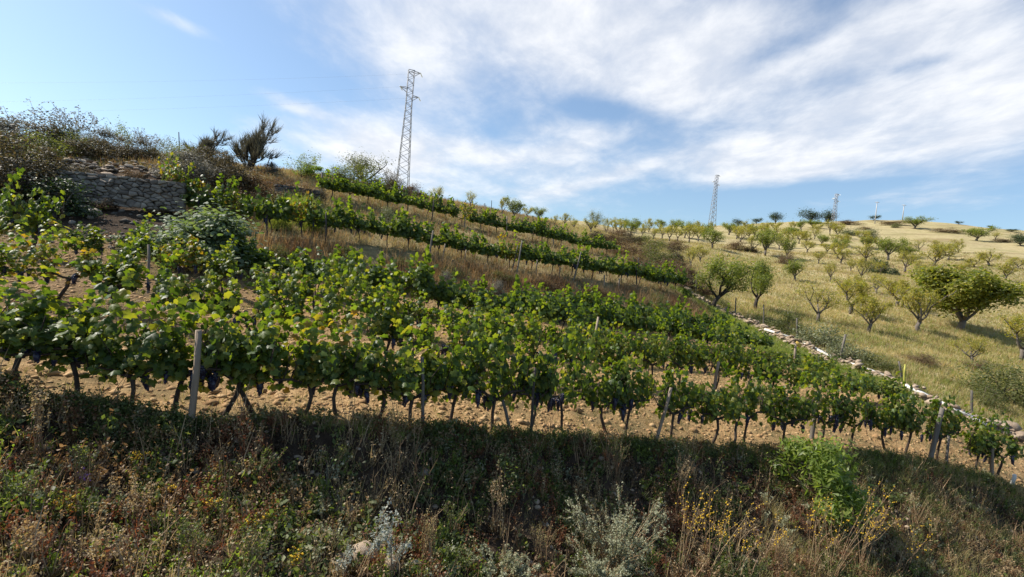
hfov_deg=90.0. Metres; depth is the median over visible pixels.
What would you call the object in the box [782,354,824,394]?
grapevine
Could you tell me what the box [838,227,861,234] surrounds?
shrub
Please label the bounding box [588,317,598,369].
vineyard post
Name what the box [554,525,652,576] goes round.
silver shrub
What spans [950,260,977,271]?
almond tree
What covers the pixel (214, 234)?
fig bush
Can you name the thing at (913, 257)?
almond tree
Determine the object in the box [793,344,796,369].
vineyard post
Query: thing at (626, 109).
sky
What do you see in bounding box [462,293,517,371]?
grapevine
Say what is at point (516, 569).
silver shrub
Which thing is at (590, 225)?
almond tree
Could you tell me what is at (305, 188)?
shrub
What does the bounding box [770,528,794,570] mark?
dry grass clump
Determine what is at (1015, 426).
boulder
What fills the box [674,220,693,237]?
almond tree
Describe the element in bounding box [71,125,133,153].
shrub
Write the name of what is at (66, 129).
shrub
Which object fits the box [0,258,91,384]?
grapevine
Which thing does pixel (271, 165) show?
shrub
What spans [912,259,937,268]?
almond tree
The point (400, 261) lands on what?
shrub
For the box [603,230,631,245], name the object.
shrub
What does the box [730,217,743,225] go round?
oak tree
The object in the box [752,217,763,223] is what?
oak tree
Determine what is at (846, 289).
almond tree
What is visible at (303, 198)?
shrub
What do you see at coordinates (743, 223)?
almond tree
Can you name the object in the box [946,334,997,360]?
almond tree
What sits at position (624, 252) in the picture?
shrub
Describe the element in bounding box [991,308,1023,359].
almond tree
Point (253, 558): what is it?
bright weeds
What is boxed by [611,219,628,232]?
almond tree
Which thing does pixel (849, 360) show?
stone wall
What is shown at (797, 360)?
grapevine
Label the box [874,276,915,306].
almond tree
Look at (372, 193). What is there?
grapevine
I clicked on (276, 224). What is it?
shrub
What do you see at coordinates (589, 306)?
grapevine
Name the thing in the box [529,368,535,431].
vineyard post
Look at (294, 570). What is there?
broad leaved weeds
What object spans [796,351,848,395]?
grapevine
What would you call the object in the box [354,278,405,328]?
grapevine
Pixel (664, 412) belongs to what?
vineyard post
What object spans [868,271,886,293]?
almond tree
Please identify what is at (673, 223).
almond tree
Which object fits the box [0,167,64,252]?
grapevine
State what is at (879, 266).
almond tree
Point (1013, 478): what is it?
vineyard post
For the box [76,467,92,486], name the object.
thistle
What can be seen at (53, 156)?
shrub
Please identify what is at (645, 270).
grapevine
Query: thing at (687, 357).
grapevine
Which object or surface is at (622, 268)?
grapevine
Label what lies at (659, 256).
shrub
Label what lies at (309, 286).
grapevine
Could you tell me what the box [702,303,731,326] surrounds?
grapevine
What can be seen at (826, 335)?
shrub
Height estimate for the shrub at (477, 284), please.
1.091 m
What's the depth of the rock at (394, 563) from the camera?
5.50 m
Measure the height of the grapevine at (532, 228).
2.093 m
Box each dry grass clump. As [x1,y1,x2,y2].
[420,507,439,564]
[526,523,557,566]
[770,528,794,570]
[904,492,936,533]
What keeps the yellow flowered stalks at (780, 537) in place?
on the ground at (924, 230)
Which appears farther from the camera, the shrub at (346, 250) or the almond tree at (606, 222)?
the almond tree at (606, 222)
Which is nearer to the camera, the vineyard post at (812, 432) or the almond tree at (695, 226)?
the vineyard post at (812, 432)
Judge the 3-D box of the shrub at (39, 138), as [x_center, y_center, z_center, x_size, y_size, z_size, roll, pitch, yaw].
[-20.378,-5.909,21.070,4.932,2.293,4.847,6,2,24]
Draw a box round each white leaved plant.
[334,544,353,576]
[355,498,401,576]
[386,522,411,575]
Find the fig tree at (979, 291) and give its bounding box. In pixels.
[899,262,1023,329]
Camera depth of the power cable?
80.48 m
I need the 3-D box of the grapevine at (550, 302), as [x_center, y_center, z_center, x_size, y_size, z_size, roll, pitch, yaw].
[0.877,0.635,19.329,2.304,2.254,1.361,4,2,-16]
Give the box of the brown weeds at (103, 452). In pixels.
[0,368,1023,576]
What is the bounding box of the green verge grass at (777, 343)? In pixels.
[669,284,918,395]
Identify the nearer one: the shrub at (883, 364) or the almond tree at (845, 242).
the shrub at (883, 364)
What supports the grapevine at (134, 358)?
on the ground at (924, 230)
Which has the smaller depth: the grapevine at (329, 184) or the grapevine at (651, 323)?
the grapevine at (651, 323)
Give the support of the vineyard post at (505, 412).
on the ground at (924, 230)
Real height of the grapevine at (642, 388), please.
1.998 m
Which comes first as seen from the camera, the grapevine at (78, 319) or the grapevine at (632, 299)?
the grapevine at (78, 319)
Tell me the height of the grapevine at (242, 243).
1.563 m
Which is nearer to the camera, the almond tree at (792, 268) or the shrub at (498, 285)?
the shrub at (498, 285)
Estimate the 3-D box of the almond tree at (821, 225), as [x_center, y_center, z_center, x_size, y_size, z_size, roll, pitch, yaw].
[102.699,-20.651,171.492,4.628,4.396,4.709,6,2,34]
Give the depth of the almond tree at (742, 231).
117.71 m
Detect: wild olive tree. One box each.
[337,146,402,182]
[588,209,609,227]
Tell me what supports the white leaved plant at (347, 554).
on the ground at (924, 230)
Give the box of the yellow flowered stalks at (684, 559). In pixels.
[675,472,711,576]
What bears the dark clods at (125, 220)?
on the ground at (924, 230)
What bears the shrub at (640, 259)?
on the ground at (924, 230)
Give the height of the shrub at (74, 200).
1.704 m
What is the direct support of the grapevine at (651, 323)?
on the ground at (924, 230)
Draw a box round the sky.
[0,0,1023,230]
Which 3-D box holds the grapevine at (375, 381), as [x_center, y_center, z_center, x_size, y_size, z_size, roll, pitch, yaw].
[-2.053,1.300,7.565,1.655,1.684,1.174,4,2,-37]
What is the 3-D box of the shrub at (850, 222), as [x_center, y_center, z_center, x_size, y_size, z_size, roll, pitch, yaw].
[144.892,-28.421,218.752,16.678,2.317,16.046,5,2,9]
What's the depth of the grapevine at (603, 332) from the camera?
17.64 m
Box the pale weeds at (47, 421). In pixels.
[0,368,1023,576]
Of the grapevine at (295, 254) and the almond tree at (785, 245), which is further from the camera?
the almond tree at (785, 245)
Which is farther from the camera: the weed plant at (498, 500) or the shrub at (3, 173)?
the shrub at (3, 173)
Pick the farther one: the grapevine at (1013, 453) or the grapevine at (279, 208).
the grapevine at (279, 208)
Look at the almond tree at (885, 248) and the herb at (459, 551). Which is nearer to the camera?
the herb at (459, 551)
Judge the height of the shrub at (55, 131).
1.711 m
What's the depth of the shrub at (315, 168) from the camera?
32.08 m
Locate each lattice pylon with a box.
[396,69,422,187]
[708,175,719,223]
[831,194,839,224]
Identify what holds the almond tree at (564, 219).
on the ground at (924, 230)
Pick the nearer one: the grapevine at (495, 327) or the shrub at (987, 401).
the grapevine at (495, 327)
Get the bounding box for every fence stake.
[839,334,846,357]
[898,361,902,381]
[970,390,972,413]
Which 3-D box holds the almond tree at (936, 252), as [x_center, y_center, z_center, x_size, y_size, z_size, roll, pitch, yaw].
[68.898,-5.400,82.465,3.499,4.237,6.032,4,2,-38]
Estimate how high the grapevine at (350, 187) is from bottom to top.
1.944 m
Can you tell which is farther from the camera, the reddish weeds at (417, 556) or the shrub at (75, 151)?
the shrub at (75, 151)
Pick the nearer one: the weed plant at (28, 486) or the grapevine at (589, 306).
the weed plant at (28, 486)
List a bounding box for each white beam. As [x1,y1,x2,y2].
[764,328,788,336]
[804,343,833,356]
[905,384,928,394]
[940,401,972,417]
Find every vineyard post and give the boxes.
[146,244,149,293]
[188,330,201,434]
[266,205,267,234]
[325,212,326,243]
[421,357,424,421]
[429,230,433,253]
[502,400,510,428]
[516,240,522,271]
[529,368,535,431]
[573,252,581,280]
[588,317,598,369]
[655,387,672,441]
[711,361,719,390]
[734,421,737,443]
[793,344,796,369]
[809,392,819,438]
[928,407,944,459]
[945,435,949,464]
[989,444,993,476]
[1010,474,1016,485]
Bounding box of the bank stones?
[3,398,1023,576]
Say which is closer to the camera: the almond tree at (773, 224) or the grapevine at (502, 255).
the grapevine at (502, 255)
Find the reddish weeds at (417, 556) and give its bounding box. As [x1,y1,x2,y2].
[0,373,1023,576]
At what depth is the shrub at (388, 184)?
36.80 m
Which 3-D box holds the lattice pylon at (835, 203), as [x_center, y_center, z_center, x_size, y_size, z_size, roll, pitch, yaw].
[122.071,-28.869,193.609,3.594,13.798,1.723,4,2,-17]
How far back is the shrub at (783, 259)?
79.90 m
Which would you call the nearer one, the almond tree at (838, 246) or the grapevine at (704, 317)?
the grapevine at (704, 317)
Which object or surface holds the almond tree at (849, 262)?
on the ground at (924, 230)
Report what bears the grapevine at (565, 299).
on the ground at (924, 230)
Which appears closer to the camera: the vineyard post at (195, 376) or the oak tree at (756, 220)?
the vineyard post at (195, 376)
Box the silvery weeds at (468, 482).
[2,402,1021,576]
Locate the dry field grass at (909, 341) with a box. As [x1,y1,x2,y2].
[529,215,1023,430]
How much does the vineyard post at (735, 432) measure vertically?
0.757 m
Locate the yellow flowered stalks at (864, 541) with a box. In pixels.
[840,504,900,569]
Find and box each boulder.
[1006,421,1021,431]
[1015,431,1023,440]
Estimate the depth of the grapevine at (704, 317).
25.53 m
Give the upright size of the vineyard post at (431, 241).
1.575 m
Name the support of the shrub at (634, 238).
on the ground at (924, 230)
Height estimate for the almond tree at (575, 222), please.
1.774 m
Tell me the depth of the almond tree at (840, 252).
81.79 m
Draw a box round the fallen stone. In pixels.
[89,208,102,214]
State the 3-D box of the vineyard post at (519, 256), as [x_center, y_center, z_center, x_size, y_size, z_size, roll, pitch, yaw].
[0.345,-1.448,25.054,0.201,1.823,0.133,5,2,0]
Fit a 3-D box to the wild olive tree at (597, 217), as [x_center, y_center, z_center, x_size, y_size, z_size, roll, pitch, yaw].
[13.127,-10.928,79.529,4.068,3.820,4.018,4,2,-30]
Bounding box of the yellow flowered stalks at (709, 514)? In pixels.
[693,481,767,574]
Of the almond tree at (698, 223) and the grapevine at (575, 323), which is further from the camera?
the almond tree at (698, 223)
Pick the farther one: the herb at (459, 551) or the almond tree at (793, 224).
the almond tree at (793, 224)
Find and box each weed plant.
[0,466,45,516]
[0,508,64,566]
[21,384,48,461]
[66,444,98,486]
[66,522,130,572]
[107,473,162,530]
[174,510,206,567]
[235,515,270,572]
[248,443,287,486]
[316,437,353,479]
[441,499,469,536]
[481,460,512,533]
[600,433,630,481]
[675,449,694,507]
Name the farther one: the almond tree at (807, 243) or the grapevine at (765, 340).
the almond tree at (807, 243)
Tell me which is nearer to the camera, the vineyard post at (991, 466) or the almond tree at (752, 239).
the vineyard post at (991, 466)
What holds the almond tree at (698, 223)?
on the ground at (924, 230)
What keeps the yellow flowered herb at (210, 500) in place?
on the ground at (924, 230)
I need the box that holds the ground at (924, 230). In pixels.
[0,156,1023,576]
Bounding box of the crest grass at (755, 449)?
[0,379,1022,500]
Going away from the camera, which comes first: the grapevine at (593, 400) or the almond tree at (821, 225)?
the grapevine at (593, 400)
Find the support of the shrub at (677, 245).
on the ground at (924, 230)
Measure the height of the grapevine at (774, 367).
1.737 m
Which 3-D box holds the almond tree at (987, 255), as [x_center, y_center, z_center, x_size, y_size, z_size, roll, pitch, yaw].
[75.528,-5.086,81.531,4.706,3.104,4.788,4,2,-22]
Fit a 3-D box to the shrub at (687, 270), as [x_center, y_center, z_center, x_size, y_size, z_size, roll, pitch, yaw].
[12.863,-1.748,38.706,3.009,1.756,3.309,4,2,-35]
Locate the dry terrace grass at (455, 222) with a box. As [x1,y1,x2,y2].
[13,147,732,330]
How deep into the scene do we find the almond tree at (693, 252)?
47.60 m
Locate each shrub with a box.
[0,106,52,137]
[0,115,37,151]
[0,117,86,214]
[0,122,72,168]
[0,125,46,186]
[0,133,95,186]
[5,117,86,151]
[19,172,108,218]
[20,99,116,139]
[35,120,92,147]
[48,136,130,161]
[49,129,102,156]
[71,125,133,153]
[78,166,94,185]
[81,197,117,209]
[99,132,165,160]
[105,115,133,146]
[119,167,151,178]
[120,127,176,151]
[143,138,182,157]
[143,147,225,187]
[145,203,174,213]
[155,139,204,165]
[166,141,257,172]
[178,146,258,188]
[180,126,233,157]
[210,181,263,205]
[228,114,286,169]
[237,162,284,196]
[256,188,295,202]
[259,161,284,175]
[262,219,296,230]
[263,175,302,186]
[266,242,290,255]
[269,181,322,202]
[270,191,328,219]
[282,150,321,177]
[294,162,324,178]
[295,218,319,232]
[312,185,329,204]
[325,164,356,179]
[332,245,365,256]
[337,158,391,192]
[368,174,417,195]
[376,202,396,222]
[381,167,401,184]
[387,255,416,265]
[407,180,427,195]
[437,269,451,292]
[439,264,466,276]
[465,542,540,576]
[468,274,487,296]
[480,453,525,497]
[486,269,514,280]
[486,276,508,299]
[529,275,561,288]
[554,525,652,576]
[557,482,671,574]
[576,280,608,294]
[581,230,610,240]
[603,229,639,235]
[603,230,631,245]
[605,240,643,255]
[616,231,645,245]
[623,240,660,255]
[624,249,655,267]
[633,232,672,247]
[639,238,685,264]
[641,289,673,308]
[644,251,682,273]
[653,236,696,250]
[659,246,694,265]
[668,257,699,276]
[668,268,693,286]
[681,287,692,297]
[686,274,702,288]
[697,280,723,295]
[717,298,731,306]
[721,238,750,249]
[745,246,757,251]
[757,310,809,333]
[760,429,883,529]
[776,251,799,264]
[787,319,853,348]
[816,336,879,363]
[837,219,863,224]
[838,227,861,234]
[854,350,907,368]
[858,225,879,238]
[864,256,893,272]
[876,220,910,224]
[884,268,902,275]
[891,223,901,227]
[894,352,947,365]
[929,226,962,232]
[946,356,1023,404]
[959,359,996,369]
[966,379,1015,409]
[990,237,1015,242]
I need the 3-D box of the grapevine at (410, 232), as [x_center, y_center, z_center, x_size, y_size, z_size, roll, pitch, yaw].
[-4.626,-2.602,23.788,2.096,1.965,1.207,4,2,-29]
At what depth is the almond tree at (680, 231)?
93.33 m
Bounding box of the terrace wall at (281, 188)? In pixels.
[274,184,320,199]
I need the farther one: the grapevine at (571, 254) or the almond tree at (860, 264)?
the almond tree at (860, 264)
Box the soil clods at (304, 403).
[0,231,1023,485]
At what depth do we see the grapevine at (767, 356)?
20.77 m
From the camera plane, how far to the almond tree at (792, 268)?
56.81 m
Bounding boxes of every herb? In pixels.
[52,494,79,517]
[129,447,150,466]
[154,483,178,508]
[202,497,221,511]
[243,512,268,531]
[287,546,304,568]
[433,543,473,571]
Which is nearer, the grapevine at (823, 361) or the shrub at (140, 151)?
the grapevine at (823, 361)
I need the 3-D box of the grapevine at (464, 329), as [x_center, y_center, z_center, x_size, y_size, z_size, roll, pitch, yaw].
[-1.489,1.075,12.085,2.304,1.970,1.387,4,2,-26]
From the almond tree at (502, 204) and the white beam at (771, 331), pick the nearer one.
the white beam at (771, 331)
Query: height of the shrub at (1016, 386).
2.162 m
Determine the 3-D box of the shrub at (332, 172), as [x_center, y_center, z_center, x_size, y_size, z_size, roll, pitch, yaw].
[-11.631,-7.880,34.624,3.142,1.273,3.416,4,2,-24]
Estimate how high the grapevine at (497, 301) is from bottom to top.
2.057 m
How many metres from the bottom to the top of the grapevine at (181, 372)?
1.800 m
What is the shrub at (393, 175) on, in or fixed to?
on the ground at (924, 230)
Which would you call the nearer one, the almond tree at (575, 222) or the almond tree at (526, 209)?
the almond tree at (526, 209)
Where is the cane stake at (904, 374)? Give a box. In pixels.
[903,364,905,388]
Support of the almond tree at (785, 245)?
on the ground at (924, 230)
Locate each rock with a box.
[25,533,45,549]
[109,550,131,560]
[351,540,377,567]
[379,555,400,574]
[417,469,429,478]
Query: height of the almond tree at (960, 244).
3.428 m
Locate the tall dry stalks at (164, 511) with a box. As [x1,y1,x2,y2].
[0,345,1023,576]
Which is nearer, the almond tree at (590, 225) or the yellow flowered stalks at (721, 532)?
the yellow flowered stalks at (721, 532)
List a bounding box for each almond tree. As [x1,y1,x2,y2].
[428,186,445,198]
[465,189,476,205]
[498,196,508,214]
[504,195,527,215]
[522,206,535,216]
[532,207,548,216]
[559,213,571,223]
[568,217,579,226]
[583,216,598,231]
[601,218,611,233]
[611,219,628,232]
[621,221,638,232]
[631,217,641,231]
[639,222,647,236]
[643,218,658,231]
[646,224,658,236]
[654,218,667,230]
[657,223,669,238]
[660,223,677,240]
[668,220,684,227]
[673,226,686,240]
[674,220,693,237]
[682,224,704,241]
[685,246,697,264]
[687,248,762,307]
[689,245,711,261]
[692,220,703,235]
[692,225,704,240]
[694,223,714,238]
[699,226,725,247]
[721,222,738,234]
[731,224,745,238]
[734,225,752,240]
[740,220,755,229]
[745,255,779,309]
[746,224,753,239]
[747,235,761,246]
[749,224,765,239]
[750,228,785,254]
[769,221,782,228]
[771,234,789,248]
[773,237,797,259]
[781,224,800,237]
[781,258,809,280]
[784,233,795,243]
[788,221,797,227]
[792,228,806,243]
[794,281,843,322]
[795,219,806,230]
[798,240,815,251]
[800,231,813,241]
[805,219,822,227]
[808,228,824,238]
[811,222,824,229]
[811,247,827,263]
[815,233,831,245]
[819,240,838,253]
[821,261,838,280]
[824,220,836,234]
[826,274,884,313]
[827,241,849,258]
[830,230,847,241]
[830,237,852,248]
[831,222,845,234]
[832,247,853,262]
[838,293,897,331]
[842,234,851,247]
[846,259,857,270]
[851,243,881,260]
[851,256,877,276]
[852,226,870,237]
[853,274,863,281]
[859,235,878,246]
[859,237,875,244]
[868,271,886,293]
[872,236,914,260]
[873,260,888,273]
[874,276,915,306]
[889,282,960,330]
[890,242,921,257]
[896,248,921,271]
[902,215,933,228]
[910,238,931,250]
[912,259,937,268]
[918,242,960,265]
[927,241,952,255]
[928,240,942,249]
[939,242,965,259]
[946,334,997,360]
[949,237,966,252]
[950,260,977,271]
[960,224,1001,240]
[961,256,987,266]
[974,246,1007,264]
[991,231,1001,238]
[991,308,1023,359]
[993,259,1020,280]
[1007,256,1023,267]
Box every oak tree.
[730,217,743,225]
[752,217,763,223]
[768,212,785,223]
[797,208,822,220]
[816,208,838,221]
[867,214,881,219]
[1008,231,1023,245]
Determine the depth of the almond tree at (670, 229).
91.08 m
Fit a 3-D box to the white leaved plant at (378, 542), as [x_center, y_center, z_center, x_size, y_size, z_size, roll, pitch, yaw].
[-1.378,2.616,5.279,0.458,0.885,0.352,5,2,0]
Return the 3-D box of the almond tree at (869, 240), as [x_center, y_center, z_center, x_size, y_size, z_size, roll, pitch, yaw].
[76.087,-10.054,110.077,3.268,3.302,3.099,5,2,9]
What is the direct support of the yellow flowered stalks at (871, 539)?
on the ground at (924, 230)
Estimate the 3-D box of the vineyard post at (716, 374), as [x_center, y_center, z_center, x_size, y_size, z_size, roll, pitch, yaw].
[6.254,2.811,15.743,0.202,1.141,0.129,5,2,0]
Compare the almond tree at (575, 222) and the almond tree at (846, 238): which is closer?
the almond tree at (575, 222)
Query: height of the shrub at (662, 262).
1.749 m
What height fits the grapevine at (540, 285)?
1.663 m
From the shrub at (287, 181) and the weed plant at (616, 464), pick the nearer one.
the weed plant at (616, 464)
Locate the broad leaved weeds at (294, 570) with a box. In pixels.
[0,369,1023,576]
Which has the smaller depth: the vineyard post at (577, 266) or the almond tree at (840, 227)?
the vineyard post at (577, 266)
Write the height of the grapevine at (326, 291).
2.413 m
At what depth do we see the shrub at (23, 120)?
25.19 m
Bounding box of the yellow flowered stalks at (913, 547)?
[897,520,932,573]
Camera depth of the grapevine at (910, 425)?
14.23 m
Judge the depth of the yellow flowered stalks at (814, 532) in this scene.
9.33 m
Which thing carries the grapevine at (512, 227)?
on the ground at (924, 230)
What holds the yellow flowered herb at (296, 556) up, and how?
on the ground at (924, 230)
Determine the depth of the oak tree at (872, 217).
238.57 m
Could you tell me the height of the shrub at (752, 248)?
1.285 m
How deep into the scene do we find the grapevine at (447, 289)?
17.81 m
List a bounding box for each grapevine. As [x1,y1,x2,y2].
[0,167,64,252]
[0,201,14,236]
[0,214,113,298]
[0,240,26,277]
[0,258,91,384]
[0,278,51,349]
[8,265,117,394]
[15,302,189,400]
[57,221,104,254]
[75,221,154,303]
[88,268,269,410]
[106,208,157,259]
[151,249,240,328]
[155,231,206,282]
[158,152,205,197]
[158,295,300,415]
[179,291,328,412]
[180,173,242,209]
[196,230,242,292]
[203,259,320,335]
[206,228,247,256]
[223,188,254,218]
[226,302,379,412]
[231,255,305,308]
[233,239,274,275]
[242,181,299,234]
[247,246,314,278]
[273,249,382,340]
[288,191,318,236]
[292,244,362,291]
[292,312,415,414]
[303,252,364,308]
[304,195,350,236]
[316,169,346,196]
[322,318,416,416]
[329,251,388,291]
[332,197,378,241]
[334,166,373,198]
[353,178,381,203]
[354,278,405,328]
[365,271,414,360]
[369,206,410,246]
[372,182,401,206]
[372,245,438,302]
[377,339,472,424]
[380,283,440,327]
[390,210,433,248]
[391,180,420,209]
[409,254,470,315]
[412,294,492,357]
[412,316,525,421]
[414,221,461,251]
[417,190,444,215]
[429,195,461,216]
[431,293,480,342]
[434,307,546,429]
[436,274,496,310]
[441,223,479,258]
[449,199,477,223]
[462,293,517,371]
[467,207,498,229]
[470,233,514,260]
[470,278,526,314]
[482,209,509,232]
[484,306,520,334]
[495,291,570,359]
[496,334,569,427]
[498,232,533,268]
[503,216,533,232]
[509,274,563,318]
[513,230,553,269]
[514,282,559,305]
[519,215,548,240]
[521,316,561,344]
[525,322,610,429]
[535,241,574,272]
[536,217,562,242]
[537,284,579,308]
[540,289,589,332]
[549,223,575,241]
[553,242,590,276]
[559,321,606,378]
[561,300,593,343]
[564,282,597,310]
[568,229,591,248]
[569,302,621,328]
[574,355,636,430]
[575,251,614,277]
[579,235,607,248]
[583,293,625,316]
[587,319,616,349]
[589,291,638,333]
[591,247,620,280]
[592,330,630,377]
[595,234,621,255]
[606,293,647,316]
[606,353,658,433]
[608,255,641,280]
[610,318,659,356]
[622,304,671,335]
[625,250,661,285]
[626,318,671,384]
[631,290,668,320]
[641,263,677,285]
[645,295,691,336]
[648,333,673,365]
[649,296,687,317]
[652,364,704,436]
[662,260,689,291]
[666,332,703,384]
[669,305,707,337]
[674,321,697,369]
[677,303,711,325]
[682,362,746,442]
[691,317,731,345]
[693,316,749,389]
[694,338,725,370]
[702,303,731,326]
[712,323,750,344]
[717,359,781,441]
[718,333,768,388]
[726,334,759,369]
[735,322,773,350]
[745,347,783,366]
[751,345,806,388]
[762,382,816,440]
[770,344,803,374]
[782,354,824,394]
[788,358,851,442]
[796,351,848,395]
[807,352,839,370]
[817,365,881,446]
[837,366,880,401]
[860,389,908,449]
[871,375,902,399]
[892,365,941,451]
[916,395,971,457]
[951,401,1014,467]
[964,406,1023,475]
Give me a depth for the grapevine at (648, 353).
14.82 m
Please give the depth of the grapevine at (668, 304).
24.38 m
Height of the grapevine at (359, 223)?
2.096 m
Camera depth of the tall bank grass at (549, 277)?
23.78 m
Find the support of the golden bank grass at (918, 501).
on the ground at (924, 230)
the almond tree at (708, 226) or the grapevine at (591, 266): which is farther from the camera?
the almond tree at (708, 226)
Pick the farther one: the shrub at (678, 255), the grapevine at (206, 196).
the shrub at (678, 255)
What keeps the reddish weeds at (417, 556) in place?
on the ground at (924, 230)
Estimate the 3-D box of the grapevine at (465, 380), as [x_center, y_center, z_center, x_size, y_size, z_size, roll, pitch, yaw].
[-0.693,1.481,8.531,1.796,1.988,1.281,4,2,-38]
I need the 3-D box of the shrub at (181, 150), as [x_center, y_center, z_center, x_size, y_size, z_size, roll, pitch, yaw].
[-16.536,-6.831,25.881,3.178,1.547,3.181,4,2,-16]
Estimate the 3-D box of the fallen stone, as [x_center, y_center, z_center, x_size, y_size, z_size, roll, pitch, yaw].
[-15.602,-2.865,19.189,0.476,0.300,0.359,10,4,-23]
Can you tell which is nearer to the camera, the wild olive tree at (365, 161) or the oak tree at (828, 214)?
the wild olive tree at (365, 161)
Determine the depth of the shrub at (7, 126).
24.11 m
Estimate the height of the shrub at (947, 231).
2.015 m
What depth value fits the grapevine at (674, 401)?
11.42 m
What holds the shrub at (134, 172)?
on the ground at (924, 230)
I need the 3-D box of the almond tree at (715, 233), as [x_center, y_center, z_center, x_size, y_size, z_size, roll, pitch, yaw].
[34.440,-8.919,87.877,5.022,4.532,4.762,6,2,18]
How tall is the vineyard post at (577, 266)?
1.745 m
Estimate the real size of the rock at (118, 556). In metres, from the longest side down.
0.174 x 0.158 x 0.103 m
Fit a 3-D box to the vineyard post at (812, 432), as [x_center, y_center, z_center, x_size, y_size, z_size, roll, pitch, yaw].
[8.068,3.480,13.649,0.222,1.481,0.155,5,2,0]
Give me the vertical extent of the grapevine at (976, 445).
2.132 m
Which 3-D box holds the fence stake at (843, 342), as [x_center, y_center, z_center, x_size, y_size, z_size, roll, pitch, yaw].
[15.503,2.900,24.057,0.309,1.552,0.149,5,2,0]
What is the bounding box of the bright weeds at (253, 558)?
[0,383,1023,576]
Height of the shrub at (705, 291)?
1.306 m
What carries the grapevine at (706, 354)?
on the ground at (924, 230)
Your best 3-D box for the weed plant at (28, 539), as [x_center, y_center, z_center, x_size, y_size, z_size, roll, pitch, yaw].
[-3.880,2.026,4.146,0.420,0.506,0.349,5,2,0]
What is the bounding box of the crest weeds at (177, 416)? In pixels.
[0,371,1023,493]
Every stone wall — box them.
[55,169,186,212]
[678,284,1023,441]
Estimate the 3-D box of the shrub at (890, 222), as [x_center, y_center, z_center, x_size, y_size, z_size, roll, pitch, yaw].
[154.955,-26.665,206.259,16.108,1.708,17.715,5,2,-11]
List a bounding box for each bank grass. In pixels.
[0,383,1023,576]
[247,224,712,326]
[754,436,1023,576]
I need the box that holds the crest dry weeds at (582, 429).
[60,386,1023,490]
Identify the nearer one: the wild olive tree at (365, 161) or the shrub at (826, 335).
the shrub at (826, 335)
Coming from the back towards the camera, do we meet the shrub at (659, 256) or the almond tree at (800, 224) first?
the almond tree at (800, 224)
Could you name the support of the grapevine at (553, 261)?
on the ground at (924, 230)
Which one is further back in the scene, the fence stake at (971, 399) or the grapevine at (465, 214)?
the grapevine at (465, 214)
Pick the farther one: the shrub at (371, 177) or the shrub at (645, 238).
the shrub at (645, 238)
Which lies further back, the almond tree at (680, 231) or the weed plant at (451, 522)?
the almond tree at (680, 231)
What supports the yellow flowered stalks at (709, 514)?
on the ground at (924, 230)
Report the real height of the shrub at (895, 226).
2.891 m
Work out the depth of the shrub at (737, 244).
90.68 m
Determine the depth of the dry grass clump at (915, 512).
11.67 m
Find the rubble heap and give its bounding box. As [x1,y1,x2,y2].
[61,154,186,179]
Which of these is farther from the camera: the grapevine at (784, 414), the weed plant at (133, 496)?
the grapevine at (784, 414)
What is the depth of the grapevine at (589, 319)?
20.24 m
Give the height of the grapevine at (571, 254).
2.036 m
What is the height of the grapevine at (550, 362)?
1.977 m
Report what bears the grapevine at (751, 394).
on the ground at (924, 230)
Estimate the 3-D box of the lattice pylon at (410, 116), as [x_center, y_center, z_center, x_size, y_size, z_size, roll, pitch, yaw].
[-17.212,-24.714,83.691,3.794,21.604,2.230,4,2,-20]
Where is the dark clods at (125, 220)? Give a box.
[0,203,203,272]
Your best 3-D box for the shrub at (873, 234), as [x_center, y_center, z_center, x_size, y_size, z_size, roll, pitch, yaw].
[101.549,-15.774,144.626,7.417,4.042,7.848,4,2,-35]
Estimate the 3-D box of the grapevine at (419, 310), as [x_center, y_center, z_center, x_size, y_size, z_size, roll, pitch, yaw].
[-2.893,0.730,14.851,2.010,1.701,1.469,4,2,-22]
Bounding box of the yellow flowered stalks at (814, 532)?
[795,498,848,574]
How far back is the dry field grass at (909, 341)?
36.25 m
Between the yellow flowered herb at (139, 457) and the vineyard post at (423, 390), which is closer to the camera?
the yellow flowered herb at (139, 457)
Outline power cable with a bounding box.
[0,98,402,112]
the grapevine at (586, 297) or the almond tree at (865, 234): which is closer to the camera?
the grapevine at (586, 297)
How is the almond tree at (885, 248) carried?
on the ground at (924, 230)
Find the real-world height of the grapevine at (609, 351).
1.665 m
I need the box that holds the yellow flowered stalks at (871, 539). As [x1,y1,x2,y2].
[819,481,902,576]
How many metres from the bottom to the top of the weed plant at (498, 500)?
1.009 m
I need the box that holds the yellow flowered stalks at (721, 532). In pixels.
[712,516,763,576]
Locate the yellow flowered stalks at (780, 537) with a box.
[746,512,789,565]
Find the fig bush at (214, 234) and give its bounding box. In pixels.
[144,198,265,270]
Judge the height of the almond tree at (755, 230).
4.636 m
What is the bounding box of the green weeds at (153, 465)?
[0,395,1023,576]
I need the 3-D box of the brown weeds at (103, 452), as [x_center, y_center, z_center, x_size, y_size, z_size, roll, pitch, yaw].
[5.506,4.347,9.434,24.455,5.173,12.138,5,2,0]

